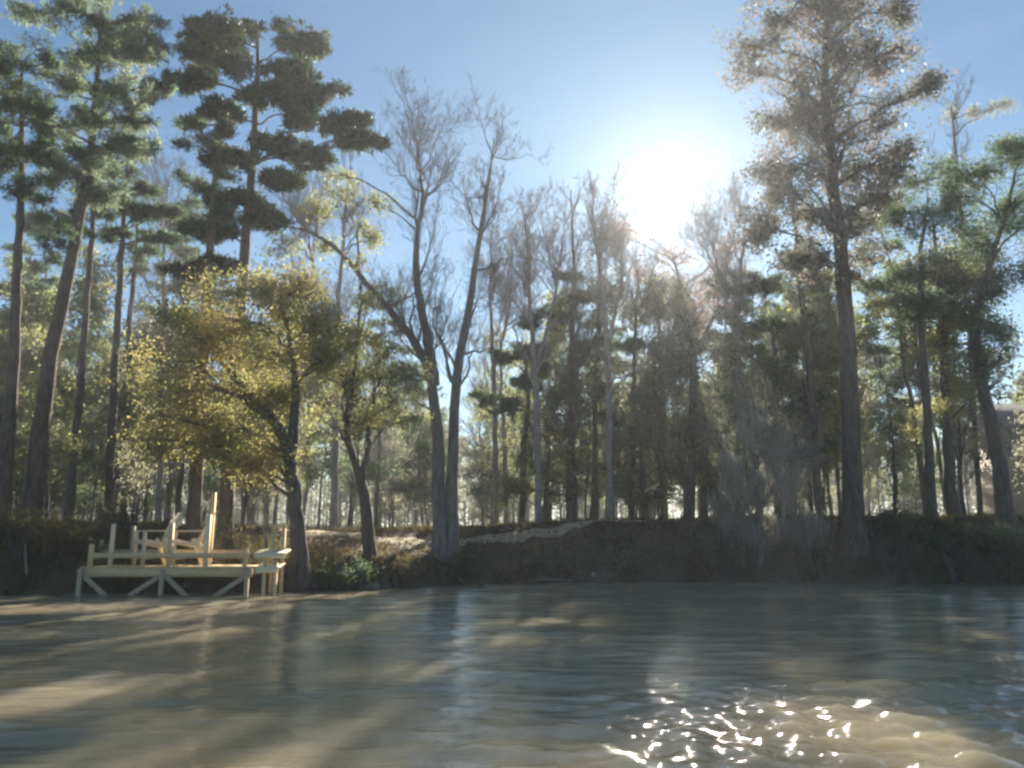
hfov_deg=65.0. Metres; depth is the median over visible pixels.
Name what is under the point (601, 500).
understory tree
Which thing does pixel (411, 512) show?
slender tree
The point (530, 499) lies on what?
slender tree
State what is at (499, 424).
slender tree
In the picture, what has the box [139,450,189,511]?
understory tree
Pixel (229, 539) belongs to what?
shrub
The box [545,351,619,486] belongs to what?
slender tree
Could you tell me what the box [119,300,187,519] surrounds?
bare tree
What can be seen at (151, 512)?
pine tree
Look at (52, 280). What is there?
pine tree
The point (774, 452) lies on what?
moss draped tree
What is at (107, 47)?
pine tree
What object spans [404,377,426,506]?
bare tree
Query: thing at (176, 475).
bare tree
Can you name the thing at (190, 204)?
pine tree
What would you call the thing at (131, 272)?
pine tree
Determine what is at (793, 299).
slender tree
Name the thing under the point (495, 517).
bare tree
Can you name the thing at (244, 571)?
dock
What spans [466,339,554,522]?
pine tree
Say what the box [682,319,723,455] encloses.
bare tree
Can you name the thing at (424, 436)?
understory tree
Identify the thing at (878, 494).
bare tree
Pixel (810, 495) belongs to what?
pine tree
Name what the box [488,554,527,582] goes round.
shrub
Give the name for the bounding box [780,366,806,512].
slender tree
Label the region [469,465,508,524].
understory tree
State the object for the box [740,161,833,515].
pine tree
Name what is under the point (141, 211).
pine tree
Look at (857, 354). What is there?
pine tree
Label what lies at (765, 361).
pine tree
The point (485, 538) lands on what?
dirt path
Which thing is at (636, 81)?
sky
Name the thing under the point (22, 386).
slender tree
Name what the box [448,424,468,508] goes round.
bare tree
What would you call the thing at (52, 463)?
slender tree
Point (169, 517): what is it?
pine tree
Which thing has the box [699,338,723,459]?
slender tree
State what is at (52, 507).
understory tree
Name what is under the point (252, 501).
slender tree
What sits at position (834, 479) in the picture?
slender tree
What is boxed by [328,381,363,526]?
pine tree
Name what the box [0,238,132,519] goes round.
slender tree
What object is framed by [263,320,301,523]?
pine tree
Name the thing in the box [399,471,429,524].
slender tree
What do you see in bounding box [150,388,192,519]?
bare tree
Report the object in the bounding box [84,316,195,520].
slender tree
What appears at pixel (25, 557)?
dead branch
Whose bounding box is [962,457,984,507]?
slender tree
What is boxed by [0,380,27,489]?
understory tree
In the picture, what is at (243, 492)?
understory tree
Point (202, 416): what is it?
yellow tree
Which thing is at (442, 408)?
pine tree
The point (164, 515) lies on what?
pine tree
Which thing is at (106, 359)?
slender tree
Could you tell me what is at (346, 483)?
bare tree
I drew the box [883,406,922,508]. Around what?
pine tree
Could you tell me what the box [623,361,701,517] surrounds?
understory tree
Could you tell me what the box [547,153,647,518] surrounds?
tree
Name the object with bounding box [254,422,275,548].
sapling
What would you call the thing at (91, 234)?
pine tree
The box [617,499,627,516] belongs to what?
bare tree
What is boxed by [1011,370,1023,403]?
pine tree
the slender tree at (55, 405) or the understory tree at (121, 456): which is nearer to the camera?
the understory tree at (121, 456)
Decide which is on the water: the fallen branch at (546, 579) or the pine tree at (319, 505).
the fallen branch at (546, 579)
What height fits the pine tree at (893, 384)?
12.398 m
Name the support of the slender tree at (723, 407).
on the ground at (54, 582)
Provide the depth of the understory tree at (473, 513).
83.47 m
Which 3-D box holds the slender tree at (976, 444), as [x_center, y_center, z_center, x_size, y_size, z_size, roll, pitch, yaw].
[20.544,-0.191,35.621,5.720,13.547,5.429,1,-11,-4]
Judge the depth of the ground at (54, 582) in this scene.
27.70 m
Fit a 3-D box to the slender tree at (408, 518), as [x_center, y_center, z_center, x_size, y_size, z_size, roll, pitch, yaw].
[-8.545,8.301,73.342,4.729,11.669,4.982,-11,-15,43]
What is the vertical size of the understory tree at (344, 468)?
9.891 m
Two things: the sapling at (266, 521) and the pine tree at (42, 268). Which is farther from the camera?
the pine tree at (42, 268)
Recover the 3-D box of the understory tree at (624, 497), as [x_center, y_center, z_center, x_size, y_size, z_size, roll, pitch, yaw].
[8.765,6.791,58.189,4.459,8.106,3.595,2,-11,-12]
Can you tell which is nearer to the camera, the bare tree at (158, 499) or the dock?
the dock
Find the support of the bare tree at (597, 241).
on the ground at (54, 582)
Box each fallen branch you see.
[391,565,405,589]
[532,578,574,581]
[943,554,963,584]
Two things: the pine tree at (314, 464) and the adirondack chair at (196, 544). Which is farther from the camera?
the pine tree at (314, 464)
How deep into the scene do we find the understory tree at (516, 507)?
80.21 m
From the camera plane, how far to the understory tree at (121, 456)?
35.51 m
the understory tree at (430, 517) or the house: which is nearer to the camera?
the house
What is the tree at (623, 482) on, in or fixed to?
on the ground at (54, 582)
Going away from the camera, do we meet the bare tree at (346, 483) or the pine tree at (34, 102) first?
the pine tree at (34, 102)
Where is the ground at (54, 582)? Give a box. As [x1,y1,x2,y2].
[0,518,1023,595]
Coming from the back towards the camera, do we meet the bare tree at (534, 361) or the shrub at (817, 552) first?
the bare tree at (534, 361)
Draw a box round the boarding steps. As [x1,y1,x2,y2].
[253,524,290,595]
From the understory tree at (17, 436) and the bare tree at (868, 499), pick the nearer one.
the understory tree at (17, 436)
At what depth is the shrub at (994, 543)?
27.26 m
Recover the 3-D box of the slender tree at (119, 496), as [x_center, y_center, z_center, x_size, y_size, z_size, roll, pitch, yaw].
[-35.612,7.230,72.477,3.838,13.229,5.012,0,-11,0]
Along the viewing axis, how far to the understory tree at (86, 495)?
63.04 m
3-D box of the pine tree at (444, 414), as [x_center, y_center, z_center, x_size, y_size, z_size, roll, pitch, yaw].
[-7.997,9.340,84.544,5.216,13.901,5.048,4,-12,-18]
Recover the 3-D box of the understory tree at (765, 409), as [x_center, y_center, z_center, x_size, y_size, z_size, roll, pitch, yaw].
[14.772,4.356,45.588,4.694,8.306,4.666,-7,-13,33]
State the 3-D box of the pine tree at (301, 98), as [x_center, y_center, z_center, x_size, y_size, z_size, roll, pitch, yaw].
[-8.808,-4.739,28.874,7.466,21.031,6.968,7,-13,-31]
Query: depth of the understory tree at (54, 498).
50.80 m
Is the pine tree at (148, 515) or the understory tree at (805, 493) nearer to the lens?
the understory tree at (805, 493)
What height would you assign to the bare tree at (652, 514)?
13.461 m
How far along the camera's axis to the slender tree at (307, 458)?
43.77 m
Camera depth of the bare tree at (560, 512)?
48.34 m
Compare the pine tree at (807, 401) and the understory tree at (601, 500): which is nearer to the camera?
the pine tree at (807, 401)
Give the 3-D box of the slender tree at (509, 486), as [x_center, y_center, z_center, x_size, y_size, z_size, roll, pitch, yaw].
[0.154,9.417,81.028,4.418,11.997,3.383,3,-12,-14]
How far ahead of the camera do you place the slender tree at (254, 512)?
54.79 m
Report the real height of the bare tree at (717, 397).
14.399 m
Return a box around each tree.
[0,0,183,521]
[0,30,85,523]
[0,205,102,450]
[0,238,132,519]
[0,268,62,473]
[0,273,85,399]
[0,320,36,489]
[0,321,39,476]
[0,352,62,513]
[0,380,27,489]
[1,385,62,514]
[12,356,86,506]
[43,436,102,517]
[43,459,79,516]
[50,363,84,484]
[50,422,117,520]
[52,327,101,521]
[53,168,117,520]
[58,456,104,518]
[60,391,104,483]
[61,336,132,519]
[61,351,177,520]
[65,331,124,522]
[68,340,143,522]
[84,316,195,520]
[89,353,137,522]
[93,159,196,522]
[106,237,366,589]
[112,195,157,520]
[112,426,131,517]
[114,126,222,521]
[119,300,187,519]
[119,363,156,521]
[119,430,153,515]
[120,190,248,521]
[132,375,183,521]
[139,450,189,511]
[142,402,167,522]
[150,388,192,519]
[150,427,180,521]
[155,2,392,544]
[157,360,193,520]
[162,462,188,519]
[163,343,190,521]
[164,349,197,516]
[167,107,244,541]
[173,327,229,522]
[173,485,210,520]
[175,422,238,514]
[179,382,222,512]
[189,321,305,523]
[200,469,218,522]
[204,348,307,523]
[211,328,287,524]
[235,341,309,519]
[235,373,287,525]
[235,488,273,519]
[237,65,551,566]
[245,136,387,529]
[246,492,262,525]
[253,469,274,524]
[255,480,285,523]
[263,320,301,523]
[275,346,340,487]
[275,364,319,525]
[283,327,341,516]
[295,242,438,560]
[298,350,407,526]
[298,375,355,526]
[298,406,325,501]
[300,427,327,509]
[318,460,357,522]
[319,404,372,526]
[327,279,447,527]
[327,407,389,528]
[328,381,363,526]
[330,437,364,525]
[353,386,384,527]
[357,388,415,526]
[368,404,418,526]
[368,428,392,513]
[369,465,387,526]
[371,479,406,522]
[374,401,410,525]
[377,412,458,524]
[378,478,407,526]
[389,409,467,526]
[393,381,429,526]
[395,415,432,524]
[398,450,413,525]
[398,469,408,525]
[399,399,442,524]
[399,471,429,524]
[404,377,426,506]
[405,471,458,524]
[424,434,470,514]
[427,411,448,458]
[428,405,464,464]
[443,421,463,482]
[445,354,502,523]
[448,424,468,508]
[453,184,571,525]
[458,447,477,525]
[459,324,532,523]
[459,422,519,515]
[462,175,608,524]
[464,480,489,524]
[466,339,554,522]
[468,381,521,523]
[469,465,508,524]
[483,167,659,520]
[488,384,544,522]
[490,434,606,519]
[491,390,544,520]
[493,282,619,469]
[505,285,580,519]
[505,356,605,519]
[506,397,550,520]
[507,429,519,523]
[510,467,534,515]
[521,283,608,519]
[541,349,585,519]
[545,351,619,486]
[546,363,634,518]
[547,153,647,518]
[551,273,633,518]
[556,170,686,519]
[576,405,606,516]
[576,416,605,507]
[576,433,602,518]
[577,493,589,519]
[586,495,615,518]
[588,255,685,519]
[590,385,654,505]
[596,381,686,519]
[598,267,706,518]
[601,210,758,517]
[603,452,622,518]
[614,442,657,516]
[614,463,653,503]
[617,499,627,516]
[617,500,626,518]
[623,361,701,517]
[625,459,668,516]
[629,233,716,516]
[629,329,714,510]
[633,278,745,519]
[636,354,657,517]
[665,149,803,512]
[666,380,735,516]
[668,484,715,511]
[682,267,783,421]
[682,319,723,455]
[693,368,842,569]
[696,385,758,515]
[698,298,840,516]
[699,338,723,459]
[704,370,763,503]
[704,398,723,515]
[708,0,958,567]
[709,324,761,462]
[709,358,749,457]
[710,374,743,455]
[714,267,800,511]
[723,311,803,512]
[732,393,810,506]
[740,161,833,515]
[745,297,823,510]
[745,318,791,409]
[748,247,883,515]
[750,277,867,514]
[755,306,841,493]
[779,284,864,514]
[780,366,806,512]
[787,347,839,505]
[789,285,870,514]
[798,456,841,513]
[821,425,841,511]
[826,471,870,515]
[827,370,880,490]
[830,306,884,407]
[830,433,881,493]
[834,301,883,466]
[852,188,967,512]
[855,321,886,514]
[857,349,922,501]
[859,288,962,508]
[861,281,956,513]
[862,422,888,512]
[863,415,889,515]
[864,188,1022,517]
[868,148,1021,527]
[870,300,976,512]
[880,412,942,513]
[881,460,921,513]
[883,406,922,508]
[890,480,921,516]
[891,242,1023,514]
[898,392,942,515]
[904,292,984,511]
[907,128,1023,530]
[920,63,1020,514]
[932,401,972,493]
[937,399,974,513]
[956,422,974,475]
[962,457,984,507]
[987,383,1023,494]
[1001,388,1019,403]
[1009,379,1023,403]
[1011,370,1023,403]
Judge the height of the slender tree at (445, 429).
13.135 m
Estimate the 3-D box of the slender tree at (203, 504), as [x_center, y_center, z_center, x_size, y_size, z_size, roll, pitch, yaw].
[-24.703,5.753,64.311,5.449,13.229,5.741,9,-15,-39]
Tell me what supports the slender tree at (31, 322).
on the ground at (54, 582)
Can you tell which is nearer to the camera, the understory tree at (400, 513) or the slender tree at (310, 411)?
the slender tree at (310, 411)
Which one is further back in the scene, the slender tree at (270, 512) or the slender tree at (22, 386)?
the slender tree at (270, 512)
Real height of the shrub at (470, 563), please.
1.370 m
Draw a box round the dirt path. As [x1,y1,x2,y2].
[277,518,709,546]
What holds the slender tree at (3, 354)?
on the ground at (54, 582)
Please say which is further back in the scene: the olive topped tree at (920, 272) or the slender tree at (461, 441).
the slender tree at (461, 441)
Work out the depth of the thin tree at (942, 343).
30.83 m
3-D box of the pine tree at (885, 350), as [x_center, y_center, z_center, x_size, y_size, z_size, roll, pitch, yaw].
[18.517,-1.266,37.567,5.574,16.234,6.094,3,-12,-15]
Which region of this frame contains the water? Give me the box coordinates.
[0,582,1023,767]
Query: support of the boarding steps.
on the ground at (54, 582)
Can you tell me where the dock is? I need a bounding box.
[75,492,258,595]
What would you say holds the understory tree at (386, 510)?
on the ground at (54, 582)
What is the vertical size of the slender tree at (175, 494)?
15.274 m
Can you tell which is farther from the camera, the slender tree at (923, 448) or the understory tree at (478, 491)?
the slender tree at (923, 448)
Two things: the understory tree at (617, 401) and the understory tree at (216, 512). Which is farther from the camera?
the understory tree at (216, 512)
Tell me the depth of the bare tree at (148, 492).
67.98 m
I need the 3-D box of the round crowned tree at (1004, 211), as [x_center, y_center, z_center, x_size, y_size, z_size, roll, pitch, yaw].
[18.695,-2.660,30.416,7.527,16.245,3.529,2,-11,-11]
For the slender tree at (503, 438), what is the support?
on the ground at (54, 582)
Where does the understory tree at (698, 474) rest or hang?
on the ground at (54, 582)
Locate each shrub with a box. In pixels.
[0,483,66,559]
[28,505,98,563]
[88,491,168,533]
[196,511,275,549]
[309,555,374,591]
[341,550,384,588]
[380,551,426,583]
[449,540,491,578]
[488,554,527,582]
[787,506,850,563]
[866,500,937,541]
[906,513,984,557]
[955,517,1023,565]
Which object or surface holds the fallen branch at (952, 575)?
on the ground at (54, 582)
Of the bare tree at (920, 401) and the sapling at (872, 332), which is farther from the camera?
the bare tree at (920, 401)
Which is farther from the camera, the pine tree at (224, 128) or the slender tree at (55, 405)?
the slender tree at (55, 405)
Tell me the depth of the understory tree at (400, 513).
94.94 m
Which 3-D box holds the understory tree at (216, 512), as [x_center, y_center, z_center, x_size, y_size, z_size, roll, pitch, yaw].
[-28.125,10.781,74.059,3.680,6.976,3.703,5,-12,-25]
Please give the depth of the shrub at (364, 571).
23.83 m
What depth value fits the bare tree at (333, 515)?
34.32 m
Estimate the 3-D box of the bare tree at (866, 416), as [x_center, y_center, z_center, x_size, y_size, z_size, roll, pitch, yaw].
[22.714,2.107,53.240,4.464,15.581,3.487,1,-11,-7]
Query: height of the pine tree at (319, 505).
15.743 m
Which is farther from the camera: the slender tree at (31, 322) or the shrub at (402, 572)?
the slender tree at (31, 322)
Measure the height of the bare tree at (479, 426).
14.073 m
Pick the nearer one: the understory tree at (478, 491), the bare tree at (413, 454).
the understory tree at (478, 491)
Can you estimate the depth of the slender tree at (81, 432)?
61.28 m
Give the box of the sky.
[0,0,1023,526]
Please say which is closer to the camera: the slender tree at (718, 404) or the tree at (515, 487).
the tree at (515, 487)
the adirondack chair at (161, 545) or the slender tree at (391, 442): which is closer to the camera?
the adirondack chair at (161, 545)
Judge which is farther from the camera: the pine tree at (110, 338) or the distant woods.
the distant woods
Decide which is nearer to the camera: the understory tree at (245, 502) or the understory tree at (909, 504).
the understory tree at (245, 502)
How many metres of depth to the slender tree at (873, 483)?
87.02 m
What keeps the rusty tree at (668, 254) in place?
on the ground at (54, 582)
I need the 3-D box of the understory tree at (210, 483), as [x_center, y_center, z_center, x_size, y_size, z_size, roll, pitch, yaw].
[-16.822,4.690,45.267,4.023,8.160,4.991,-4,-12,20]
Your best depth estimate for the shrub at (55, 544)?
22.52 m
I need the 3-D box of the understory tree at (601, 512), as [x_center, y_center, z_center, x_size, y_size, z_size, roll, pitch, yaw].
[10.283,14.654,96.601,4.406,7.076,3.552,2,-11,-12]
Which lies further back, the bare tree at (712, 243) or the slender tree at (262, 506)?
the slender tree at (262, 506)
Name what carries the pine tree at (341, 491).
on the ground at (54, 582)
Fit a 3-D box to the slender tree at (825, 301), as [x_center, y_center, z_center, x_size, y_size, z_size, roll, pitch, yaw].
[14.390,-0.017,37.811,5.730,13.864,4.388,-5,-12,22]
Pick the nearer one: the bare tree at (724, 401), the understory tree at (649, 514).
the bare tree at (724, 401)
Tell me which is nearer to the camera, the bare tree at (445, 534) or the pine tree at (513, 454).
the bare tree at (445, 534)
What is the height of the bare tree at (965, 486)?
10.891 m
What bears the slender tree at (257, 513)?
on the ground at (54, 582)
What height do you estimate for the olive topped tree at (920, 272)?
15.372 m
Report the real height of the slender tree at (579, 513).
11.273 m
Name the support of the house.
on the ground at (54, 582)
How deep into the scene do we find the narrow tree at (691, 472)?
31.83 m
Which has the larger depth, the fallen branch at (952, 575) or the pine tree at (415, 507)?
the pine tree at (415, 507)
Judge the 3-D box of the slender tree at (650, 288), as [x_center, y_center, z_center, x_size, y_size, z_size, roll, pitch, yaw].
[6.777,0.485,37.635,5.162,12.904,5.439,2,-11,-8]
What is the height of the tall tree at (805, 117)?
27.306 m
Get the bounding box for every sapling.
[0,249,88,518]
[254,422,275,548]
[857,291,922,511]
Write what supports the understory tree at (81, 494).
on the ground at (54, 582)
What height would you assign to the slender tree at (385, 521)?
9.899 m
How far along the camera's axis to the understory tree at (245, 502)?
37.47 m
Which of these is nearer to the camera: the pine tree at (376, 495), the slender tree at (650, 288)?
the slender tree at (650, 288)
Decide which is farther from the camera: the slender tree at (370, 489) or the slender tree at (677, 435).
the slender tree at (370, 489)
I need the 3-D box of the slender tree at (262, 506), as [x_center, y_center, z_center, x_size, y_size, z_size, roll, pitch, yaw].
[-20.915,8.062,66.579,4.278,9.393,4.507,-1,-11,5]
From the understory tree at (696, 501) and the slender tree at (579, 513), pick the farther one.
the slender tree at (579, 513)
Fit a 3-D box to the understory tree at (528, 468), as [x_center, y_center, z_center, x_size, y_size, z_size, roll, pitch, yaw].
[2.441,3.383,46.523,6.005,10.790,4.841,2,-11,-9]
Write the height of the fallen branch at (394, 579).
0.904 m
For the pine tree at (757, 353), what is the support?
on the ground at (54, 582)
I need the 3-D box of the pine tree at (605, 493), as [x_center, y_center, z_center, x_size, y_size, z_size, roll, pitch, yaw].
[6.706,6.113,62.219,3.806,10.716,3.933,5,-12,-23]
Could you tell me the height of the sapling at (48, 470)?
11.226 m
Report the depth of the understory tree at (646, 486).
47.36 m
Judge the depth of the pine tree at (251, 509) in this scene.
52.87 m
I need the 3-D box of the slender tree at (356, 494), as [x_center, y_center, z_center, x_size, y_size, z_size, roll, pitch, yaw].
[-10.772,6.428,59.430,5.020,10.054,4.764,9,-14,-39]
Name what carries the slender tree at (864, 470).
on the ground at (54, 582)
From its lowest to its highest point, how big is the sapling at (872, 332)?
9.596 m
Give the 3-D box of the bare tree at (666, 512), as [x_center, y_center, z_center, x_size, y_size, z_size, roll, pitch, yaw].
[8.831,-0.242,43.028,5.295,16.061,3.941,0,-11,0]
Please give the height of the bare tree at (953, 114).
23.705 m
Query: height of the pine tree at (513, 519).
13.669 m
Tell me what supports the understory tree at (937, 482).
on the ground at (54, 582)
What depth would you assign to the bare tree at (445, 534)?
28.88 m
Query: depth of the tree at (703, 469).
32.84 m
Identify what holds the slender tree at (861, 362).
on the ground at (54, 582)
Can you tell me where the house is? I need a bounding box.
[965,404,1023,515]
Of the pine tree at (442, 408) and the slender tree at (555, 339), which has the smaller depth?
the slender tree at (555, 339)
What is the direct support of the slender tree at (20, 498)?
on the ground at (54, 582)
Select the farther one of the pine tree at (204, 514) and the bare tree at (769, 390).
the pine tree at (204, 514)
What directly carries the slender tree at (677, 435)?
on the ground at (54, 582)
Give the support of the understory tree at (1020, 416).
on the ground at (54, 582)
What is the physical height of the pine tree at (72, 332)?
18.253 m
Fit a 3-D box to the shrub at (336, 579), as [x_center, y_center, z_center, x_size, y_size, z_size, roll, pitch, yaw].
[-4.971,5.488,23.031,2.111,1.172,1.363,0,-11,0]
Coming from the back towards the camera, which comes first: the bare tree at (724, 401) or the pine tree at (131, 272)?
the bare tree at (724, 401)
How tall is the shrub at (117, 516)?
1.342 m
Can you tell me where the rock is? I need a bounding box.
[360,581,379,589]
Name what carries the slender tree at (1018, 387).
on the ground at (54, 582)
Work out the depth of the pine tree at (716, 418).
61.29 m
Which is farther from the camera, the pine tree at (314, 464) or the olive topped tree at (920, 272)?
the pine tree at (314, 464)
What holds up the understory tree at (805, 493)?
on the ground at (54, 582)
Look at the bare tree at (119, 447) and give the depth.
52.48 m
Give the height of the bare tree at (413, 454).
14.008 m
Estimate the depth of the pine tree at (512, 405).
36.56 m
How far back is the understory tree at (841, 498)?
74.47 m
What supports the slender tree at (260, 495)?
on the ground at (54, 582)
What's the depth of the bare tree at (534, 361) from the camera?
35.20 m
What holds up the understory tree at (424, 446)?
on the ground at (54, 582)
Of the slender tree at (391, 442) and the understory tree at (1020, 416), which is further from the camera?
the slender tree at (391, 442)
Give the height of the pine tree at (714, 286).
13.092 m
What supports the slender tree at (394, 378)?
on the ground at (54, 582)
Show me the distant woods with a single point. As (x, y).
(312, 501)
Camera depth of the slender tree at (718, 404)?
60.65 m
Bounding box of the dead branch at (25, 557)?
[24,543,27,575]
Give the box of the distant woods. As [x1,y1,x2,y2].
[13,414,984,528]
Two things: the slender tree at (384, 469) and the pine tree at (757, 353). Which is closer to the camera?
the pine tree at (757, 353)
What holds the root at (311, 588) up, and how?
on the ground at (54, 582)
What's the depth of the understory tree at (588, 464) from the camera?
40.38 m
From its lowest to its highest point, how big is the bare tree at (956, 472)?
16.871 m
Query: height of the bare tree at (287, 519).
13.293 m
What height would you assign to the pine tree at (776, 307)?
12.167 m
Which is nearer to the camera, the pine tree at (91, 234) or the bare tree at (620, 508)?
the pine tree at (91, 234)
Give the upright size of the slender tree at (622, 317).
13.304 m
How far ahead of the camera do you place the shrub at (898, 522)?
28.33 m
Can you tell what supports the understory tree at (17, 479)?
on the ground at (54, 582)
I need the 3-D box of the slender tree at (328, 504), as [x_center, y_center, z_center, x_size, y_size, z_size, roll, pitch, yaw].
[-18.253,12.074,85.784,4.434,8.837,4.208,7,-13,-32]
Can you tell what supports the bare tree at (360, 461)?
on the ground at (54, 582)
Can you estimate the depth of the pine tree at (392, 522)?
80.78 m
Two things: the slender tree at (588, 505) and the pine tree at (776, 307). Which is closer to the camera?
the pine tree at (776, 307)
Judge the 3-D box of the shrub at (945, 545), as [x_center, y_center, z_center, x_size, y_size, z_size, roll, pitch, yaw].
[15.368,5.313,28.169,3.050,1.567,2.080,0,-11,0]
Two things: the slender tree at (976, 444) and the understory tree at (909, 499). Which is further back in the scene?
the understory tree at (909, 499)
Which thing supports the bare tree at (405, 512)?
on the ground at (54, 582)
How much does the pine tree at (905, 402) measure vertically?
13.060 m
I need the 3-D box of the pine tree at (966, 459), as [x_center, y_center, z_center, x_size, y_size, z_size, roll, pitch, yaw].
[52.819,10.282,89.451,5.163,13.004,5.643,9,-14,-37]
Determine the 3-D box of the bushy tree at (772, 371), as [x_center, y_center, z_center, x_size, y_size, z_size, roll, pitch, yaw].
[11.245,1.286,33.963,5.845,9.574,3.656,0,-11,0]
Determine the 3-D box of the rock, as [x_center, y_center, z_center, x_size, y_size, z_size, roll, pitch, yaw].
[-4.283,6.041,23.986,0.701,0.308,0.590,0,-11,0]
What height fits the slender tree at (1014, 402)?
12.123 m
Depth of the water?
8.21 m
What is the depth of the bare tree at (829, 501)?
47.75 m
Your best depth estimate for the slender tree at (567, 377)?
36.23 m
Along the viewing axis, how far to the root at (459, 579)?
26.25 m
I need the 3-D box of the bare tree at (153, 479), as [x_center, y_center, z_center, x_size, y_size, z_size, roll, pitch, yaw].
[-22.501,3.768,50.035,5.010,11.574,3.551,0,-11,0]
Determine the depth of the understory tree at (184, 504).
81.41 m
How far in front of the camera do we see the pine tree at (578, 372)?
39.79 m
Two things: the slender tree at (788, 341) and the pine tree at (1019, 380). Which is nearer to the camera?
the slender tree at (788, 341)
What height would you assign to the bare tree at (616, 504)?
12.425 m
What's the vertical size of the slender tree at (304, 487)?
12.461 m
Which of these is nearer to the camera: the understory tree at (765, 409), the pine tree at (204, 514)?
the understory tree at (765, 409)
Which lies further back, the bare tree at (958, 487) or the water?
the bare tree at (958, 487)
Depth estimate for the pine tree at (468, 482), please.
93.01 m
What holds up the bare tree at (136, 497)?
on the ground at (54, 582)
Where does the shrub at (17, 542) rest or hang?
on the ground at (54, 582)
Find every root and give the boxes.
[308,583,316,592]
[447,560,467,586]
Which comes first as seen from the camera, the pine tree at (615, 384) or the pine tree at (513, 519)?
the pine tree at (615, 384)
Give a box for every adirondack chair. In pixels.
[132,512,182,565]
[171,512,214,565]

